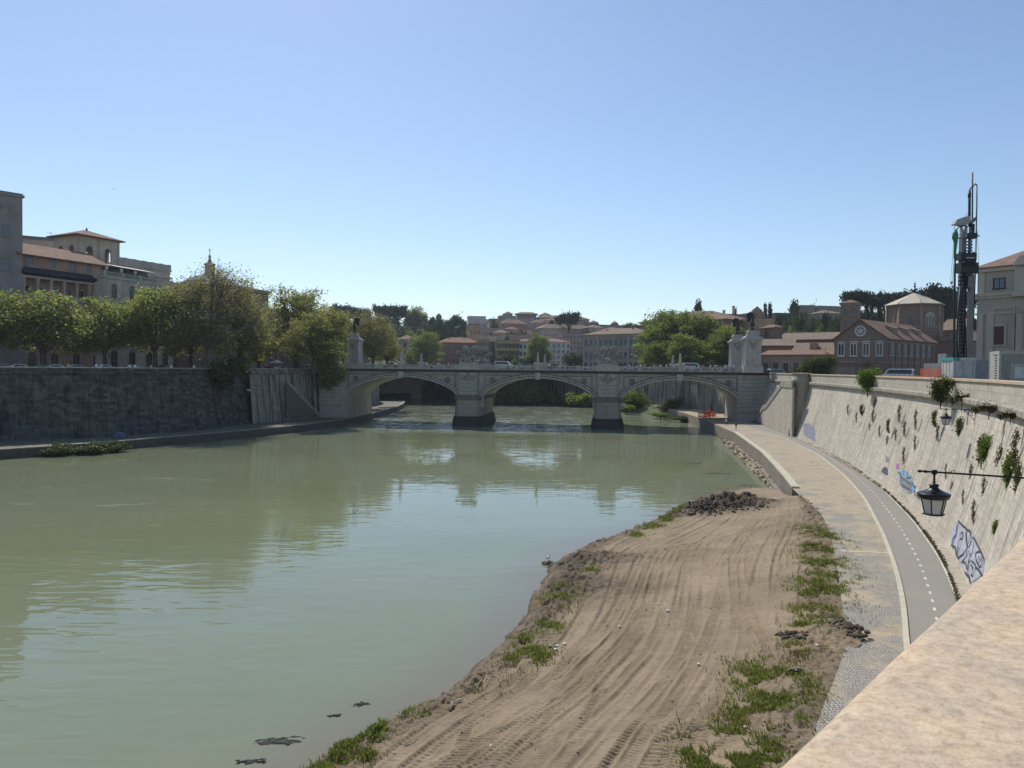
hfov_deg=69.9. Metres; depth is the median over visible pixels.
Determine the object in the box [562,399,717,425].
green bank
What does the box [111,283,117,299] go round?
window
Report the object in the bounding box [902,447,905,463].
wall plant
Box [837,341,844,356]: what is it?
window
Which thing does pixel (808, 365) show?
tree
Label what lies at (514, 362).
riverside tree
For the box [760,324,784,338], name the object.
house
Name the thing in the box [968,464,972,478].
wall plant
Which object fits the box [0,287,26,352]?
plane tree
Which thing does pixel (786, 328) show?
hillside tree
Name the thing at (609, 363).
statue group
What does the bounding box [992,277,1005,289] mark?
window
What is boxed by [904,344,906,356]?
window
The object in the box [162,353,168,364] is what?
window
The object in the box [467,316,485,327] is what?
house
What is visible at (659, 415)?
bank shrub
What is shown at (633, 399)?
bank shrub
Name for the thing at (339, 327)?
plane tree
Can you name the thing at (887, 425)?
wall plant
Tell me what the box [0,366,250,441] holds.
embankment wall
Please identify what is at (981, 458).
wall plant
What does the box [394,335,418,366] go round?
house
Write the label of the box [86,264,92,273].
window
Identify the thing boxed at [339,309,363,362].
plane tree
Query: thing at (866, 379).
cornice bush
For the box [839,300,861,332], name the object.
campanile
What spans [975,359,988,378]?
hoarding
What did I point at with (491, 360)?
house
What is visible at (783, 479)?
quay retaining wall
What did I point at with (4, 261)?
window
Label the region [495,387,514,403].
bank shrub
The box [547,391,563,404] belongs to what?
bank shrub
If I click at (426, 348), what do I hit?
riverside tree
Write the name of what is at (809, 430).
graffiti
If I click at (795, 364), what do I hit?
window
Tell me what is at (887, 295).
stone pine
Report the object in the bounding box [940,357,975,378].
site cabin
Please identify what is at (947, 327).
house
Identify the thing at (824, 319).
hillside tree
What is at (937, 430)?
wall plant
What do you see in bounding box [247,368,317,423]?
embankment wall
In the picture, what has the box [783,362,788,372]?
window
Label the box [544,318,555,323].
house
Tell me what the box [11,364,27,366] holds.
car
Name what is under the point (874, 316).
hillside tree
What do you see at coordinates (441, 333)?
hillside tree
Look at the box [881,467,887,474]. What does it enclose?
graffiti
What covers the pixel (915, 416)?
wall plant
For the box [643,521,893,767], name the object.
grass
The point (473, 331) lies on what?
house
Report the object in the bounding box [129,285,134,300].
window
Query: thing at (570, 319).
stone pine
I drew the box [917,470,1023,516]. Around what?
wall lamp
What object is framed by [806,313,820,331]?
hillside tree
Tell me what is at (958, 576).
wall foot ledge
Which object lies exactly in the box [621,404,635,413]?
bank shrub
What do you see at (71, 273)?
palace
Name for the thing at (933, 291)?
stone pine
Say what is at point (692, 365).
van
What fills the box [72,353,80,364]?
window
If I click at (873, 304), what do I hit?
stone pine
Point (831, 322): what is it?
hillside tree
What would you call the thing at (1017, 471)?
wall plant
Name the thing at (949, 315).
hillside tree
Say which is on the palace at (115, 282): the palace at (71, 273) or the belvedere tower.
the belvedere tower
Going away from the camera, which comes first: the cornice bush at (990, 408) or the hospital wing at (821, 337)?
the cornice bush at (990, 408)
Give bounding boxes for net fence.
[883,374,919,376]
[920,367,941,376]
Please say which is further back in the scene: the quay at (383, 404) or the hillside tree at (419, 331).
the hillside tree at (419, 331)
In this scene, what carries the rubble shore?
in the river
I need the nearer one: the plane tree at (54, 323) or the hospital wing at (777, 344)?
the plane tree at (54, 323)
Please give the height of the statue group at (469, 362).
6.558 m
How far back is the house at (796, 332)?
346.25 m
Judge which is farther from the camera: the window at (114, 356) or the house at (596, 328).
the house at (596, 328)
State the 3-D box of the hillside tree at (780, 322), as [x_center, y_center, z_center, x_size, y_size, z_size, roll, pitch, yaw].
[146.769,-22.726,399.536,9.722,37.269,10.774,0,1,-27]
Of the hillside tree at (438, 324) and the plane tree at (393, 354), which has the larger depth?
the hillside tree at (438, 324)
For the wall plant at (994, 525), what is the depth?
39.84 m
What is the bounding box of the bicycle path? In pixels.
[745,422,956,649]
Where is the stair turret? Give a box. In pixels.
[788,373,812,436]
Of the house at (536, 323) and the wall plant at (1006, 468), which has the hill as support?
the house at (536, 323)
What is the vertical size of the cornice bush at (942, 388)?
3.350 m
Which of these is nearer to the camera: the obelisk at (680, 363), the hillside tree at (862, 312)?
the obelisk at (680, 363)
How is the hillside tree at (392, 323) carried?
on the hill
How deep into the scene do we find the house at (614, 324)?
605.08 m
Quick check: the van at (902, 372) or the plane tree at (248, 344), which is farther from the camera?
the plane tree at (248, 344)
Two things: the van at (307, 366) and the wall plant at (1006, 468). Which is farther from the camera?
the van at (307, 366)
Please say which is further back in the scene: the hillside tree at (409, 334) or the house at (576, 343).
the hillside tree at (409, 334)
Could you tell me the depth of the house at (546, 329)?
546.06 m
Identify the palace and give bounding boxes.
[16,243,109,366]
[91,264,172,367]
[109,257,172,280]
[150,279,181,367]
[583,328,650,370]
[974,251,1023,358]
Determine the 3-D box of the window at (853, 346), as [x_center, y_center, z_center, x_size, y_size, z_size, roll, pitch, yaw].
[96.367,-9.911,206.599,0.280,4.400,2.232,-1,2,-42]
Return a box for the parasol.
[269,359,283,367]
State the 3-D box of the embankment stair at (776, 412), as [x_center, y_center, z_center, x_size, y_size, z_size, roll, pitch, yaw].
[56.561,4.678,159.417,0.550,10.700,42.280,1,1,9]
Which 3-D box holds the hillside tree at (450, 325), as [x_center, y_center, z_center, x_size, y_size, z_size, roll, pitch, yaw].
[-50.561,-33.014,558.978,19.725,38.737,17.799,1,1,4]
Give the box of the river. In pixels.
[0,390,838,767]
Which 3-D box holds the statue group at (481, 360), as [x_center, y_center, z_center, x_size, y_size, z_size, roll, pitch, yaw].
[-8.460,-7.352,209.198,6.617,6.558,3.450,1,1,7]
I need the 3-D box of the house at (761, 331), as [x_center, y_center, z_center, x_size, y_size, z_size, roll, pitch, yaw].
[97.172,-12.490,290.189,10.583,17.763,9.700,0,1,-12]
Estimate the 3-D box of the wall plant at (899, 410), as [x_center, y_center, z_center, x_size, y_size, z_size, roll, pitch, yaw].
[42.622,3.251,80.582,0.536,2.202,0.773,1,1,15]
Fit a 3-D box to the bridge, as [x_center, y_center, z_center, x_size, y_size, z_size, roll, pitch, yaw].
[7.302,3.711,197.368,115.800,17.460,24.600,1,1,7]
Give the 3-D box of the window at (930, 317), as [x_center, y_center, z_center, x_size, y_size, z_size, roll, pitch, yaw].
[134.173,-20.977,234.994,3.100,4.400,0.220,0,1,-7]
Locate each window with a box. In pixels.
[0,223,10,237]
[0,257,10,271]
[26,255,33,265]
[27,351,36,366]
[49,259,56,268]
[50,352,58,363]
[69,261,76,271]
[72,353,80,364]
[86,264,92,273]
[110,350,117,366]
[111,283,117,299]
[128,350,135,364]
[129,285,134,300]
[145,351,152,367]
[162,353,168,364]
[763,362,768,371]
[773,362,778,368]
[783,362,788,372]
[793,362,798,372]
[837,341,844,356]
[842,307,847,314]
[842,319,847,327]
[849,341,857,356]
[850,307,855,314]
[855,325,865,336]
[862,341,869,356]
[875,340,883,356]
[891,343,893,355]
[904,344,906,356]
[907,315,912,324]
[925,312,934,325]
[990,324,1006,345]
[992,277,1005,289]
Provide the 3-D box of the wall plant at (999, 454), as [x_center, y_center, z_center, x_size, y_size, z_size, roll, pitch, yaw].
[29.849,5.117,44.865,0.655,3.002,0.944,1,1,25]
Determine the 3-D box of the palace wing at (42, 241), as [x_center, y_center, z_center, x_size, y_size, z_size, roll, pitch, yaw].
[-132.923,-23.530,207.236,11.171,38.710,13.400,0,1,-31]
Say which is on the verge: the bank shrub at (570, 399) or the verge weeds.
the verge weeds
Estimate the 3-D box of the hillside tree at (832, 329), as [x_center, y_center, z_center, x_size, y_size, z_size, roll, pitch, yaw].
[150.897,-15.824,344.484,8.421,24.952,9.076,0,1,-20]
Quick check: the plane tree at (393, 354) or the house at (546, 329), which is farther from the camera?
the house at (546, 329)
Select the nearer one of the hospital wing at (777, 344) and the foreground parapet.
the foreground parapet
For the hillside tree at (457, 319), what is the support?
on the hill
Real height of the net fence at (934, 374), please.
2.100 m
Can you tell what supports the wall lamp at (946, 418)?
attached to the embankment wall at (840, 432)
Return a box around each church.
[184,248,233,283]
[831,283,945,376]
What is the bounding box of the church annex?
[935,332,975,362]
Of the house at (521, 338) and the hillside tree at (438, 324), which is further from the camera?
the hillside tree at (438, 324)
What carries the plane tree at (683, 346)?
on the right bank ground
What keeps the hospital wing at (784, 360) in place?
on the right bank ground
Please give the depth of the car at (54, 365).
136.00 m
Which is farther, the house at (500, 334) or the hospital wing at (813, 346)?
the house at (500, 334)
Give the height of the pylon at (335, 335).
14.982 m
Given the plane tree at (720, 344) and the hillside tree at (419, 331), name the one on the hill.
the hillside tree at (419, 331)
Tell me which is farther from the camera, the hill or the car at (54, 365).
the hill
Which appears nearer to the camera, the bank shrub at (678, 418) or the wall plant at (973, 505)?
the wall plant at (973, 505)
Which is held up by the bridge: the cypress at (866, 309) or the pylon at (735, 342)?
the pylon at (735, 342)
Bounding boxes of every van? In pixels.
[305,364,317,369]
[494,361,510,368]
[683,363,699,370]
[767,369,785,372]
[881,369,914,376]
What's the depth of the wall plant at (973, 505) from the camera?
47.09 m
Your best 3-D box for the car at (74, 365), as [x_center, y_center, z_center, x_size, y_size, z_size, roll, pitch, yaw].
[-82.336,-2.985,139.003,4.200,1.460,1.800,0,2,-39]
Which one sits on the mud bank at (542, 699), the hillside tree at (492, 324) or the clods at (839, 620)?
the clods at (839, 620)
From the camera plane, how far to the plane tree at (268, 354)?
186.19 m
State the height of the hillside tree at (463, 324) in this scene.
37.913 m
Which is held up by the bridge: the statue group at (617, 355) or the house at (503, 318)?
the statue group at (617, 355)
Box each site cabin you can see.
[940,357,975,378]
[989,351,1023,380]
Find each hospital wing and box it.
[761,339,795,352]
[761,350,833,374]
[782,332,839,342]
[792,342,833,349]
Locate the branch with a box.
[448,698,462,710]
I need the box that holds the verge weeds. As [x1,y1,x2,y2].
[751,421,960,601]
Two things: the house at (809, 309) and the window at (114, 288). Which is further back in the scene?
the house at (809, 309)
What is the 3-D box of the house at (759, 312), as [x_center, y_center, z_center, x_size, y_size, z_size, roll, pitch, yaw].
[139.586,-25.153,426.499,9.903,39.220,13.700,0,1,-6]
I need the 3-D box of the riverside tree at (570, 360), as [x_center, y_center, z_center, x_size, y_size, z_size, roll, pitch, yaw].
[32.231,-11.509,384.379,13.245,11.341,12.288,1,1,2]
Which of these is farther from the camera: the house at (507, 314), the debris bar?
the house at (507, 314)
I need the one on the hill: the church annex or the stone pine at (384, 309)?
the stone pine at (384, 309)
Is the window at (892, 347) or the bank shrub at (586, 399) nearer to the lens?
the window at (892, 347)
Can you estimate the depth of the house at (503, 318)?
639.74 m
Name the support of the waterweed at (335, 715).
in the river
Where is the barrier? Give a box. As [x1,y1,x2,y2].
[698,412,703,417]
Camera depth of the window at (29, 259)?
164.69 m
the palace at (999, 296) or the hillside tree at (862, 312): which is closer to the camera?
the palace at (999, 296)
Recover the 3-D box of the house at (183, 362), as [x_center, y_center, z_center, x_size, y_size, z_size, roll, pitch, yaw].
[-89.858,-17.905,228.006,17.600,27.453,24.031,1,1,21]
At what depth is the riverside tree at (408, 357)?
392.84 m
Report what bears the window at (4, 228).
in the apartment building at (11, 242)
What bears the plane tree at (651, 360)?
on the right bank ground
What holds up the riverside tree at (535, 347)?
on the right bank ground
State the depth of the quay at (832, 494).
48.13 m
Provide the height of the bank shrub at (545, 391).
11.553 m
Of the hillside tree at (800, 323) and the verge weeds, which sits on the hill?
the hillside tree at (800, 323)
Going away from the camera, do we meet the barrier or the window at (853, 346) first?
the barrier
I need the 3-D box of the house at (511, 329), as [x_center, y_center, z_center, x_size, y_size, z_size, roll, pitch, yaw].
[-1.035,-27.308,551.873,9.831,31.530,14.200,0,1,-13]
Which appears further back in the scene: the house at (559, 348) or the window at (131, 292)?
the house at (559, 348)
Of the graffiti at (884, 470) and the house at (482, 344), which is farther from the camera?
the house at (482, 344)
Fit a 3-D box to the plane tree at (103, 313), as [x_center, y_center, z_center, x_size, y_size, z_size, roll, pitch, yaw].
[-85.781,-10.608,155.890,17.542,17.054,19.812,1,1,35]
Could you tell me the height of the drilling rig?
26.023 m
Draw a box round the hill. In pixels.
[338,319,976,365]
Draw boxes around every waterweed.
[234,758,268,764]
[253,736,304,745]
[327,713,344,717]
[353,701,369,706]
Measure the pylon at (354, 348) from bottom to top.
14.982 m
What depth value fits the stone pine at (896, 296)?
340.46 m
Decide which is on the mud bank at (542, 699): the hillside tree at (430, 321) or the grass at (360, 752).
the grass at (360, 752)
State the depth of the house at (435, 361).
424.59 m
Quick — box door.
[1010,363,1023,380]
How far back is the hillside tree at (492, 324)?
557.64 m
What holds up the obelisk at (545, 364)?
on the bridge
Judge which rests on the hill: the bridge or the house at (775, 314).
the house at (775, 314)
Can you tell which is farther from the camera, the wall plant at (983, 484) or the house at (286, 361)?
the house at (286, 361)
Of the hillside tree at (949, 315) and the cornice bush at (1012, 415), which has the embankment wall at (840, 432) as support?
the cornice bush at (1012, 415)
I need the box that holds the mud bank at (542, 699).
[309,486,861,767]
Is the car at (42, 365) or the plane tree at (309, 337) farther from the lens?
the plane tree at (309, 337)
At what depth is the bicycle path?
49.52 m
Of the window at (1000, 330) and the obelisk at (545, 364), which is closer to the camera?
the window at (1000, 330)
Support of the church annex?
on the right bank ground
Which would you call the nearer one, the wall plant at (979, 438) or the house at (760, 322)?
the wall plant at (979, 438)
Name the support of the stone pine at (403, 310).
on the hill
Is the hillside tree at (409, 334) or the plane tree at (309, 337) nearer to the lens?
the plane tree at (309, 337)
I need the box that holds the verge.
[754,422,957,596]
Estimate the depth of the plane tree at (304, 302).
202.34 m
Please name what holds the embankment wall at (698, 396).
on the green bank at (647, 409)
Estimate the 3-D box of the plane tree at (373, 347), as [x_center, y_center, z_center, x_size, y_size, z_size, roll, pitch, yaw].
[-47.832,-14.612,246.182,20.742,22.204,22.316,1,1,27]
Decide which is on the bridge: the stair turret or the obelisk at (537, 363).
the obelisk at (537, 363)
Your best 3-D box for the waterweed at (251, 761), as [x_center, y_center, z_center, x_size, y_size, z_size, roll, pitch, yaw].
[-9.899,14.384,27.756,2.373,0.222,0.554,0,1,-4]
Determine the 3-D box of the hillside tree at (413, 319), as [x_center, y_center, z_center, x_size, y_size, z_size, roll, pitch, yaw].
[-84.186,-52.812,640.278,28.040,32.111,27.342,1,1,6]
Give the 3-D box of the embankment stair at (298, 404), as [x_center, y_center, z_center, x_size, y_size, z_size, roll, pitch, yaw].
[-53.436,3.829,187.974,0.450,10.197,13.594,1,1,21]
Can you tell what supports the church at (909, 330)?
on the right bank ground
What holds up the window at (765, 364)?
in the hospital wing at (784, 360)
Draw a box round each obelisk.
[397,351,405,363]
[418,353,424,363]
[533,353,542,364]
[542,354,547,365]
[669,355,675,366]
[675,353,684,365]
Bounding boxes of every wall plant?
[857,404,863,414]
[886,418,890,432]
[897,404,901,422]
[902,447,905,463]
[903,421,905,436]
[914,410,918,429]
[931,410,937,426]
[935,425,939,441]
[952,416,964,436]
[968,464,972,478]
[970,499,975,520]
[972,430,986,465]
[976,434,993,462]
[980,452,982,469]
[981,477,985,495]
[991,519,998,534]
[993,443,1002,470]
[1000,446,1016,489]
[1010,427,1021,472]
[1010,460,1022,495]
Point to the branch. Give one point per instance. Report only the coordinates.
(452, 703)
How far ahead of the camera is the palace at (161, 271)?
214.89 m
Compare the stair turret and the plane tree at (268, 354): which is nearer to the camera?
the stair turret
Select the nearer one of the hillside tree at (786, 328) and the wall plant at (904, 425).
the wall plant at (904, 425)
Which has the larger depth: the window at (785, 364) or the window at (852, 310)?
the window at (852, 310)
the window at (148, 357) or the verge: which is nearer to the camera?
the verge
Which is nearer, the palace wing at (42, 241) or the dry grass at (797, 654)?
the dry grass at (797, 654)
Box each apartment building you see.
[0,190,24,365]
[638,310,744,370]
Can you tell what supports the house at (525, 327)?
on the hill
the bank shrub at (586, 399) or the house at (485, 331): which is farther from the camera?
the house at (485, 331)
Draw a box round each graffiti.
[803,423,814,441]
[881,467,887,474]
[898,469,915,492]
[951,520,984,582]
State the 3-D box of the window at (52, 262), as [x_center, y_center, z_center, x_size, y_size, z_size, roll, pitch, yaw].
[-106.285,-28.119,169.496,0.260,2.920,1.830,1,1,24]
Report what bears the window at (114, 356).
in the palace at (115, 282)
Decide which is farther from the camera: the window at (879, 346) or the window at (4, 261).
the window at (879, 346)
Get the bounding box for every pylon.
[318,312,336,367]
[345,317,364,367]
[727,318,743,370]
[741,312,763,372]
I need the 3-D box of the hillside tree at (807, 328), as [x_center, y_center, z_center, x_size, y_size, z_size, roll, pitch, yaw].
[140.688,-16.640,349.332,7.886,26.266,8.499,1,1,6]
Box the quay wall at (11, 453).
[0,398,404,458]
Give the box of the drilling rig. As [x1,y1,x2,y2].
[924,172,979,376]
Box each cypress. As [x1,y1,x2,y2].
[763,302,767,317]
[767,302,772,317]
[864,303,868,319]
[877,291,882,321]
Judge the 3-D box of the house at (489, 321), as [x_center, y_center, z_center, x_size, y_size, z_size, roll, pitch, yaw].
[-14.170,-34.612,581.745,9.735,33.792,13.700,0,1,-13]
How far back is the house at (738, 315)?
397.25 m
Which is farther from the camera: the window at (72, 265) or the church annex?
the church annex
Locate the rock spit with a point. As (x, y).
(551, 563)
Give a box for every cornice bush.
[854,364,882,396]
[927,371,954,407]
[949,389,969,411]
[969,400,1006,418]
[996,408,1016,424]
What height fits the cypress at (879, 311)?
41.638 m
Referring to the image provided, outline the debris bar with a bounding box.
[426,410,451,413]
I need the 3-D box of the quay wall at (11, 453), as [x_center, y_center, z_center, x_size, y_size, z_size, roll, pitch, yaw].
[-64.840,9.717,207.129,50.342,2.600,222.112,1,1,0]
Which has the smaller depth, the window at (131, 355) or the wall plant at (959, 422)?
the wall plant at (959, 422)
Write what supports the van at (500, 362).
on the bridge
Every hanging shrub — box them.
[203,352,252,396]
[308,307,353,393]
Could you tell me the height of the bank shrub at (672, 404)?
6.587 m
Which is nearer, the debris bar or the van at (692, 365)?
the van at (692, 365)
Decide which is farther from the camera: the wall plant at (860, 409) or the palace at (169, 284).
the palace at (169, 284)
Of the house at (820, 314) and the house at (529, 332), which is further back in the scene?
the house at (529, 332)
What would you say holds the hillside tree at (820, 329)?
on the hill
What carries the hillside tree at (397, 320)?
on the hill
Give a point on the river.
(216, 604)
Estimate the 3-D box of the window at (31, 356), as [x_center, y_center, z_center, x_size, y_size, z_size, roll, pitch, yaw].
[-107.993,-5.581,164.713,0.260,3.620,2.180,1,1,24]
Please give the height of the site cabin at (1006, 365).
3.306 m
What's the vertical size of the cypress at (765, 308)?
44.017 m
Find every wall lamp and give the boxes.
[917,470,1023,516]
[940,408,975,424]
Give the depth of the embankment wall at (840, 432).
64.78 m
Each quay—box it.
[0,398,402,448]
[546,397,903,738]
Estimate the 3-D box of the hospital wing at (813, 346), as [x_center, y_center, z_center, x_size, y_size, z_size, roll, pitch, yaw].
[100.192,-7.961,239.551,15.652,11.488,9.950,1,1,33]
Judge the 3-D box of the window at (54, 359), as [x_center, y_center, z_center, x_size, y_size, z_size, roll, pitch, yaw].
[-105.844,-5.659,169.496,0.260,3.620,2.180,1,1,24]
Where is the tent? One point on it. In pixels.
(119, 434)
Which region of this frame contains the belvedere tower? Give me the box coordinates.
[46,228,125,267]
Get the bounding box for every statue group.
[456,346,479,369]
[474,348,492,368]
[594,345,619,370]
[598,349,620,363]
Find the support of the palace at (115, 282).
on the left bank ground
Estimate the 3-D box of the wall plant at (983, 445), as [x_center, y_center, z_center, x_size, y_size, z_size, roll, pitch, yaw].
[31.625,4.355,49.041,0.948,2.360,1.940,1,1,24]
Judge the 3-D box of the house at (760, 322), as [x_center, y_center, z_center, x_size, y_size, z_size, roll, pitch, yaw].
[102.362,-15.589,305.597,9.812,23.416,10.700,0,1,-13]
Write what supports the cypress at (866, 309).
on the right bank ground
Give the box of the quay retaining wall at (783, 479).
[652,405,799,495]
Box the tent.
[111,431,127,437]
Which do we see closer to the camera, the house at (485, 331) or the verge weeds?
the verge weeds
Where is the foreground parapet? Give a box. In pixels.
[782,538,1023,767]
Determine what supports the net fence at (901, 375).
on the right bank ground
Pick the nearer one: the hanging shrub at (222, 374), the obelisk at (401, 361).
the hanging shrub at (222, 374)
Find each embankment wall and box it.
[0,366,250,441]
[245,372,378,404]
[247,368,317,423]
[370,366,452,398]
[421,378,723,413]
[762,373,1023,588]
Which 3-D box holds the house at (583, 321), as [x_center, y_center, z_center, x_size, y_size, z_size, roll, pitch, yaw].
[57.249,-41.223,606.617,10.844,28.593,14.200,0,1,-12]
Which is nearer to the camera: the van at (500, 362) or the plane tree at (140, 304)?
the plane tree at (140, 304)
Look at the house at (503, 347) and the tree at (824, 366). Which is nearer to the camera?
the tree at (824, 366)
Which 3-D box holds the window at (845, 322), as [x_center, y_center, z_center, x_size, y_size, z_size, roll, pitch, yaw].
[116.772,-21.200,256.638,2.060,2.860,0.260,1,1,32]
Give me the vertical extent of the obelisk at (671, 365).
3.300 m
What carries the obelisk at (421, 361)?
on the bridge
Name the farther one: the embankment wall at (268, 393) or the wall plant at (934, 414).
the embankment wall at (268, 393)
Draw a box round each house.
[173,282,271,369]
[268,308,318,368]
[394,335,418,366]
[427,343,437,366]
[438,337,476,366]
[466,324,480,339]
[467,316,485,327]
[475,339,489,358]
[477,335,495,340]
[480,328,503,334]
[487,318,501,327]
[489,330,509,339]
[489,341,493,364]
[492,340,519,364]
[497,315,515,321]
[502,312,512,315]
[502,319,527,328]
[504,327,518,333]
[508,334,541,339]
[512,326,536,333]
[514,330,532,334]
[517,337,546,365]
[519,339,534,368]
[528,320,544,326]
[535,324,586,334]
[536,338,570,369]
[537,315,587,323]
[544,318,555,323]
[551,332,587,369]
[575,317,589,325]
[582,325,603,332]
[585,319,623,328]
[722,306,754,317]
[741,317,775,329]
[741,329,764,337]
[744,306,764,317]
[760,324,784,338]
[767,313,789,324]
[782,331,813,332]
[798,305,815,318]
[807,310,839,324]
[815,305,840,312]
[943,318,976,337]
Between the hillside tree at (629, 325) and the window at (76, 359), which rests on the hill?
the hillside tree at (629, 325)
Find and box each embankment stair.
[286,379,319,417]
[755,382,794,436]
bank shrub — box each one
[35,442,75,455]
[69,440,114,454]
[101,439,130,452]
[437,384,451,397]
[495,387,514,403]
[498,379,541,404]
[521,379,552,404]
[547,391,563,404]
[563,391,580,405]
[576,392,592,407]
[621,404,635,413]
[623,389,652,408]
[648,412,671,418]
[654,397,685,411]
[664,415,687,420]
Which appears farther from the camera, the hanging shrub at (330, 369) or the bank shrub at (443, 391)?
the bank shrub at (443, 391)
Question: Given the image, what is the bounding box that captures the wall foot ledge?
[761,424,968,596]
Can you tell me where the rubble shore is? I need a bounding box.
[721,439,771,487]
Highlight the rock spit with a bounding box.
[541,560,558,567]
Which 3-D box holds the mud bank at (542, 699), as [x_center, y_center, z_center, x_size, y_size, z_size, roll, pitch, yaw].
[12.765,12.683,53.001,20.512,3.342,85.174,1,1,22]
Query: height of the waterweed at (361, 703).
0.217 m
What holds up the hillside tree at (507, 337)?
on the hill
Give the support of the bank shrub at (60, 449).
on the quay at (383, 404)
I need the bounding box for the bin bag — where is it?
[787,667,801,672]
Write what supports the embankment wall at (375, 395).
on the left bank ground
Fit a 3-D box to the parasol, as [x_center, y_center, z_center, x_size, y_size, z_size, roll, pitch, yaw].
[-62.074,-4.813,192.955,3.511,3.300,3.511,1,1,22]
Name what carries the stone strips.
on the quay at (832, 494)
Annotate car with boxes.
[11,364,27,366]
[30,364,49,366]
[48,364,63,366]
[70,364,84,366]
[155,365,169,367]
[521,364,534,368]
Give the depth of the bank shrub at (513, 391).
304.62 m
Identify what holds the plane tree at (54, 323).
on the left bank ground
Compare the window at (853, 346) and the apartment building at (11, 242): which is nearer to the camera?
the apartment building at (11, 242)
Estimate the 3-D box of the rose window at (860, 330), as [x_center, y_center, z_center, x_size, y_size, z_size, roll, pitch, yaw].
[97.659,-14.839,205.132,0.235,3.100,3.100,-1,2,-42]
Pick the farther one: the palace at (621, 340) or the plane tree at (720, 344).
the palace at (621, 340)
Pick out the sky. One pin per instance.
(608, 161)
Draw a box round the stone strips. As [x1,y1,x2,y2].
[769,440,887,552]
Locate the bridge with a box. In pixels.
[319,363,768,429]
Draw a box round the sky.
[0,0,1023,325]
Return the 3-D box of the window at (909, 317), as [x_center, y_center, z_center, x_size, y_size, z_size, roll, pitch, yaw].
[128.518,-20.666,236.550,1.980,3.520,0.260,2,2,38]
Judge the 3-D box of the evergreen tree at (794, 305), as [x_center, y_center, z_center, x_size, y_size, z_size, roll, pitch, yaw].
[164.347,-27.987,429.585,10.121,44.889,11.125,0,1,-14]
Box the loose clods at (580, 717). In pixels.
[340,493,851,767]
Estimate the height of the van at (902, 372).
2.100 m
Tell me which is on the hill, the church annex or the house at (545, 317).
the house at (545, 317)
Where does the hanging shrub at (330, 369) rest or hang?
on the bridge
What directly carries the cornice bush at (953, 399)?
on the embankment wall at (840, 432)
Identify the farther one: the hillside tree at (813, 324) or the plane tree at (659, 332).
the hillside tree at (813, 324)
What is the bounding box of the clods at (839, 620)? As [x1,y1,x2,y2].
[664,495,870,640]
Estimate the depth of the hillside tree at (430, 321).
596.76 m
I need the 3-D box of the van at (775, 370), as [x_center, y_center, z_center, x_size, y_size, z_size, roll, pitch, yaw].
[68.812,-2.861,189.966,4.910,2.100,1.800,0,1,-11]
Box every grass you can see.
[303,502,697,767]
[310,538,876,764]
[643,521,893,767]
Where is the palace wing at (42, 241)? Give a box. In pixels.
[23,235,53,247]
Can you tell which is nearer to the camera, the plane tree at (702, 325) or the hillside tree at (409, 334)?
the plane tree at (702, 325)
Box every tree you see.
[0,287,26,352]
[0,287,104,364]
[65,295,146,364]
[107,282,194,367]
[147,259,282,367]
[160,281,222,367]
[205,284,277,360]
[233,327,283,367]
[256,281,344,367]
[275,309,343,373]
[306,304,352,354]
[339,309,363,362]
[349,308,399,363]
[367,314,396,337]
[375,325,404,363]
[387,315,401,332]
[392,324,411,351]
[401,306,431,333]
[402,330,415,337]
[404,347,415,364]
[408,331,444,364]
[414,324,432,341]
[424,316,435,330]
[428,318,446,339]
[431,324,446,343]
[437,315,454,331]
[440,326,460,340]
[449,311,462,326]
[456,319,466,336]
[490,318,498,327]
[501,353,518,363]
[505,329,517,339]
[510,358,518,368]
[518,328,527,334]
[521,357,534,368]
[525,333,553,365]
[561,352,582,369]
[622,322,639,327]
[631,307,698,370]
[637,340,674,369]
[663,332,720,370]
[667,308,742,365]
[693,299,701,310]
[703,325,739,366]
[737,326,747,335]
[774,309,787,326]
[782,317,796,330]
[788,298,800,322]
[788,354,821,373]
[790,308,809,330]
[803,322,812,332]
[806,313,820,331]
[815,324,824,331]
[815,349,838,373]
[817,307,834,331]
[825,313,839,331]
[826,324,838,331]
[860,310,874,320]
[869,308,884,321]
[944,309,956,321]
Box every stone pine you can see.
[329,302,361,320]
[358,306,373,319]
[371,303,400,318]
[385,303,408,317]
[554,309,581,331]
[839,288,875,307]
[862,292,886,319]
[871,292,901,313]
[882,288,910,307]
[905,281,966,314]
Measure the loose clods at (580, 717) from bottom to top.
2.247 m
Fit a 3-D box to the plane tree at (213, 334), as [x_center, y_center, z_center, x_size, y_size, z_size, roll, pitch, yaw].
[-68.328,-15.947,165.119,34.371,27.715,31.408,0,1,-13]
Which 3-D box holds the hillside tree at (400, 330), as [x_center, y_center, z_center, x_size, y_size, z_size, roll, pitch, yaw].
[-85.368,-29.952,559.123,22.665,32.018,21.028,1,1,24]
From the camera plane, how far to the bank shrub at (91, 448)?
121.92 m
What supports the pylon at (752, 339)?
on the bridge
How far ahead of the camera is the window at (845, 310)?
256.61 m

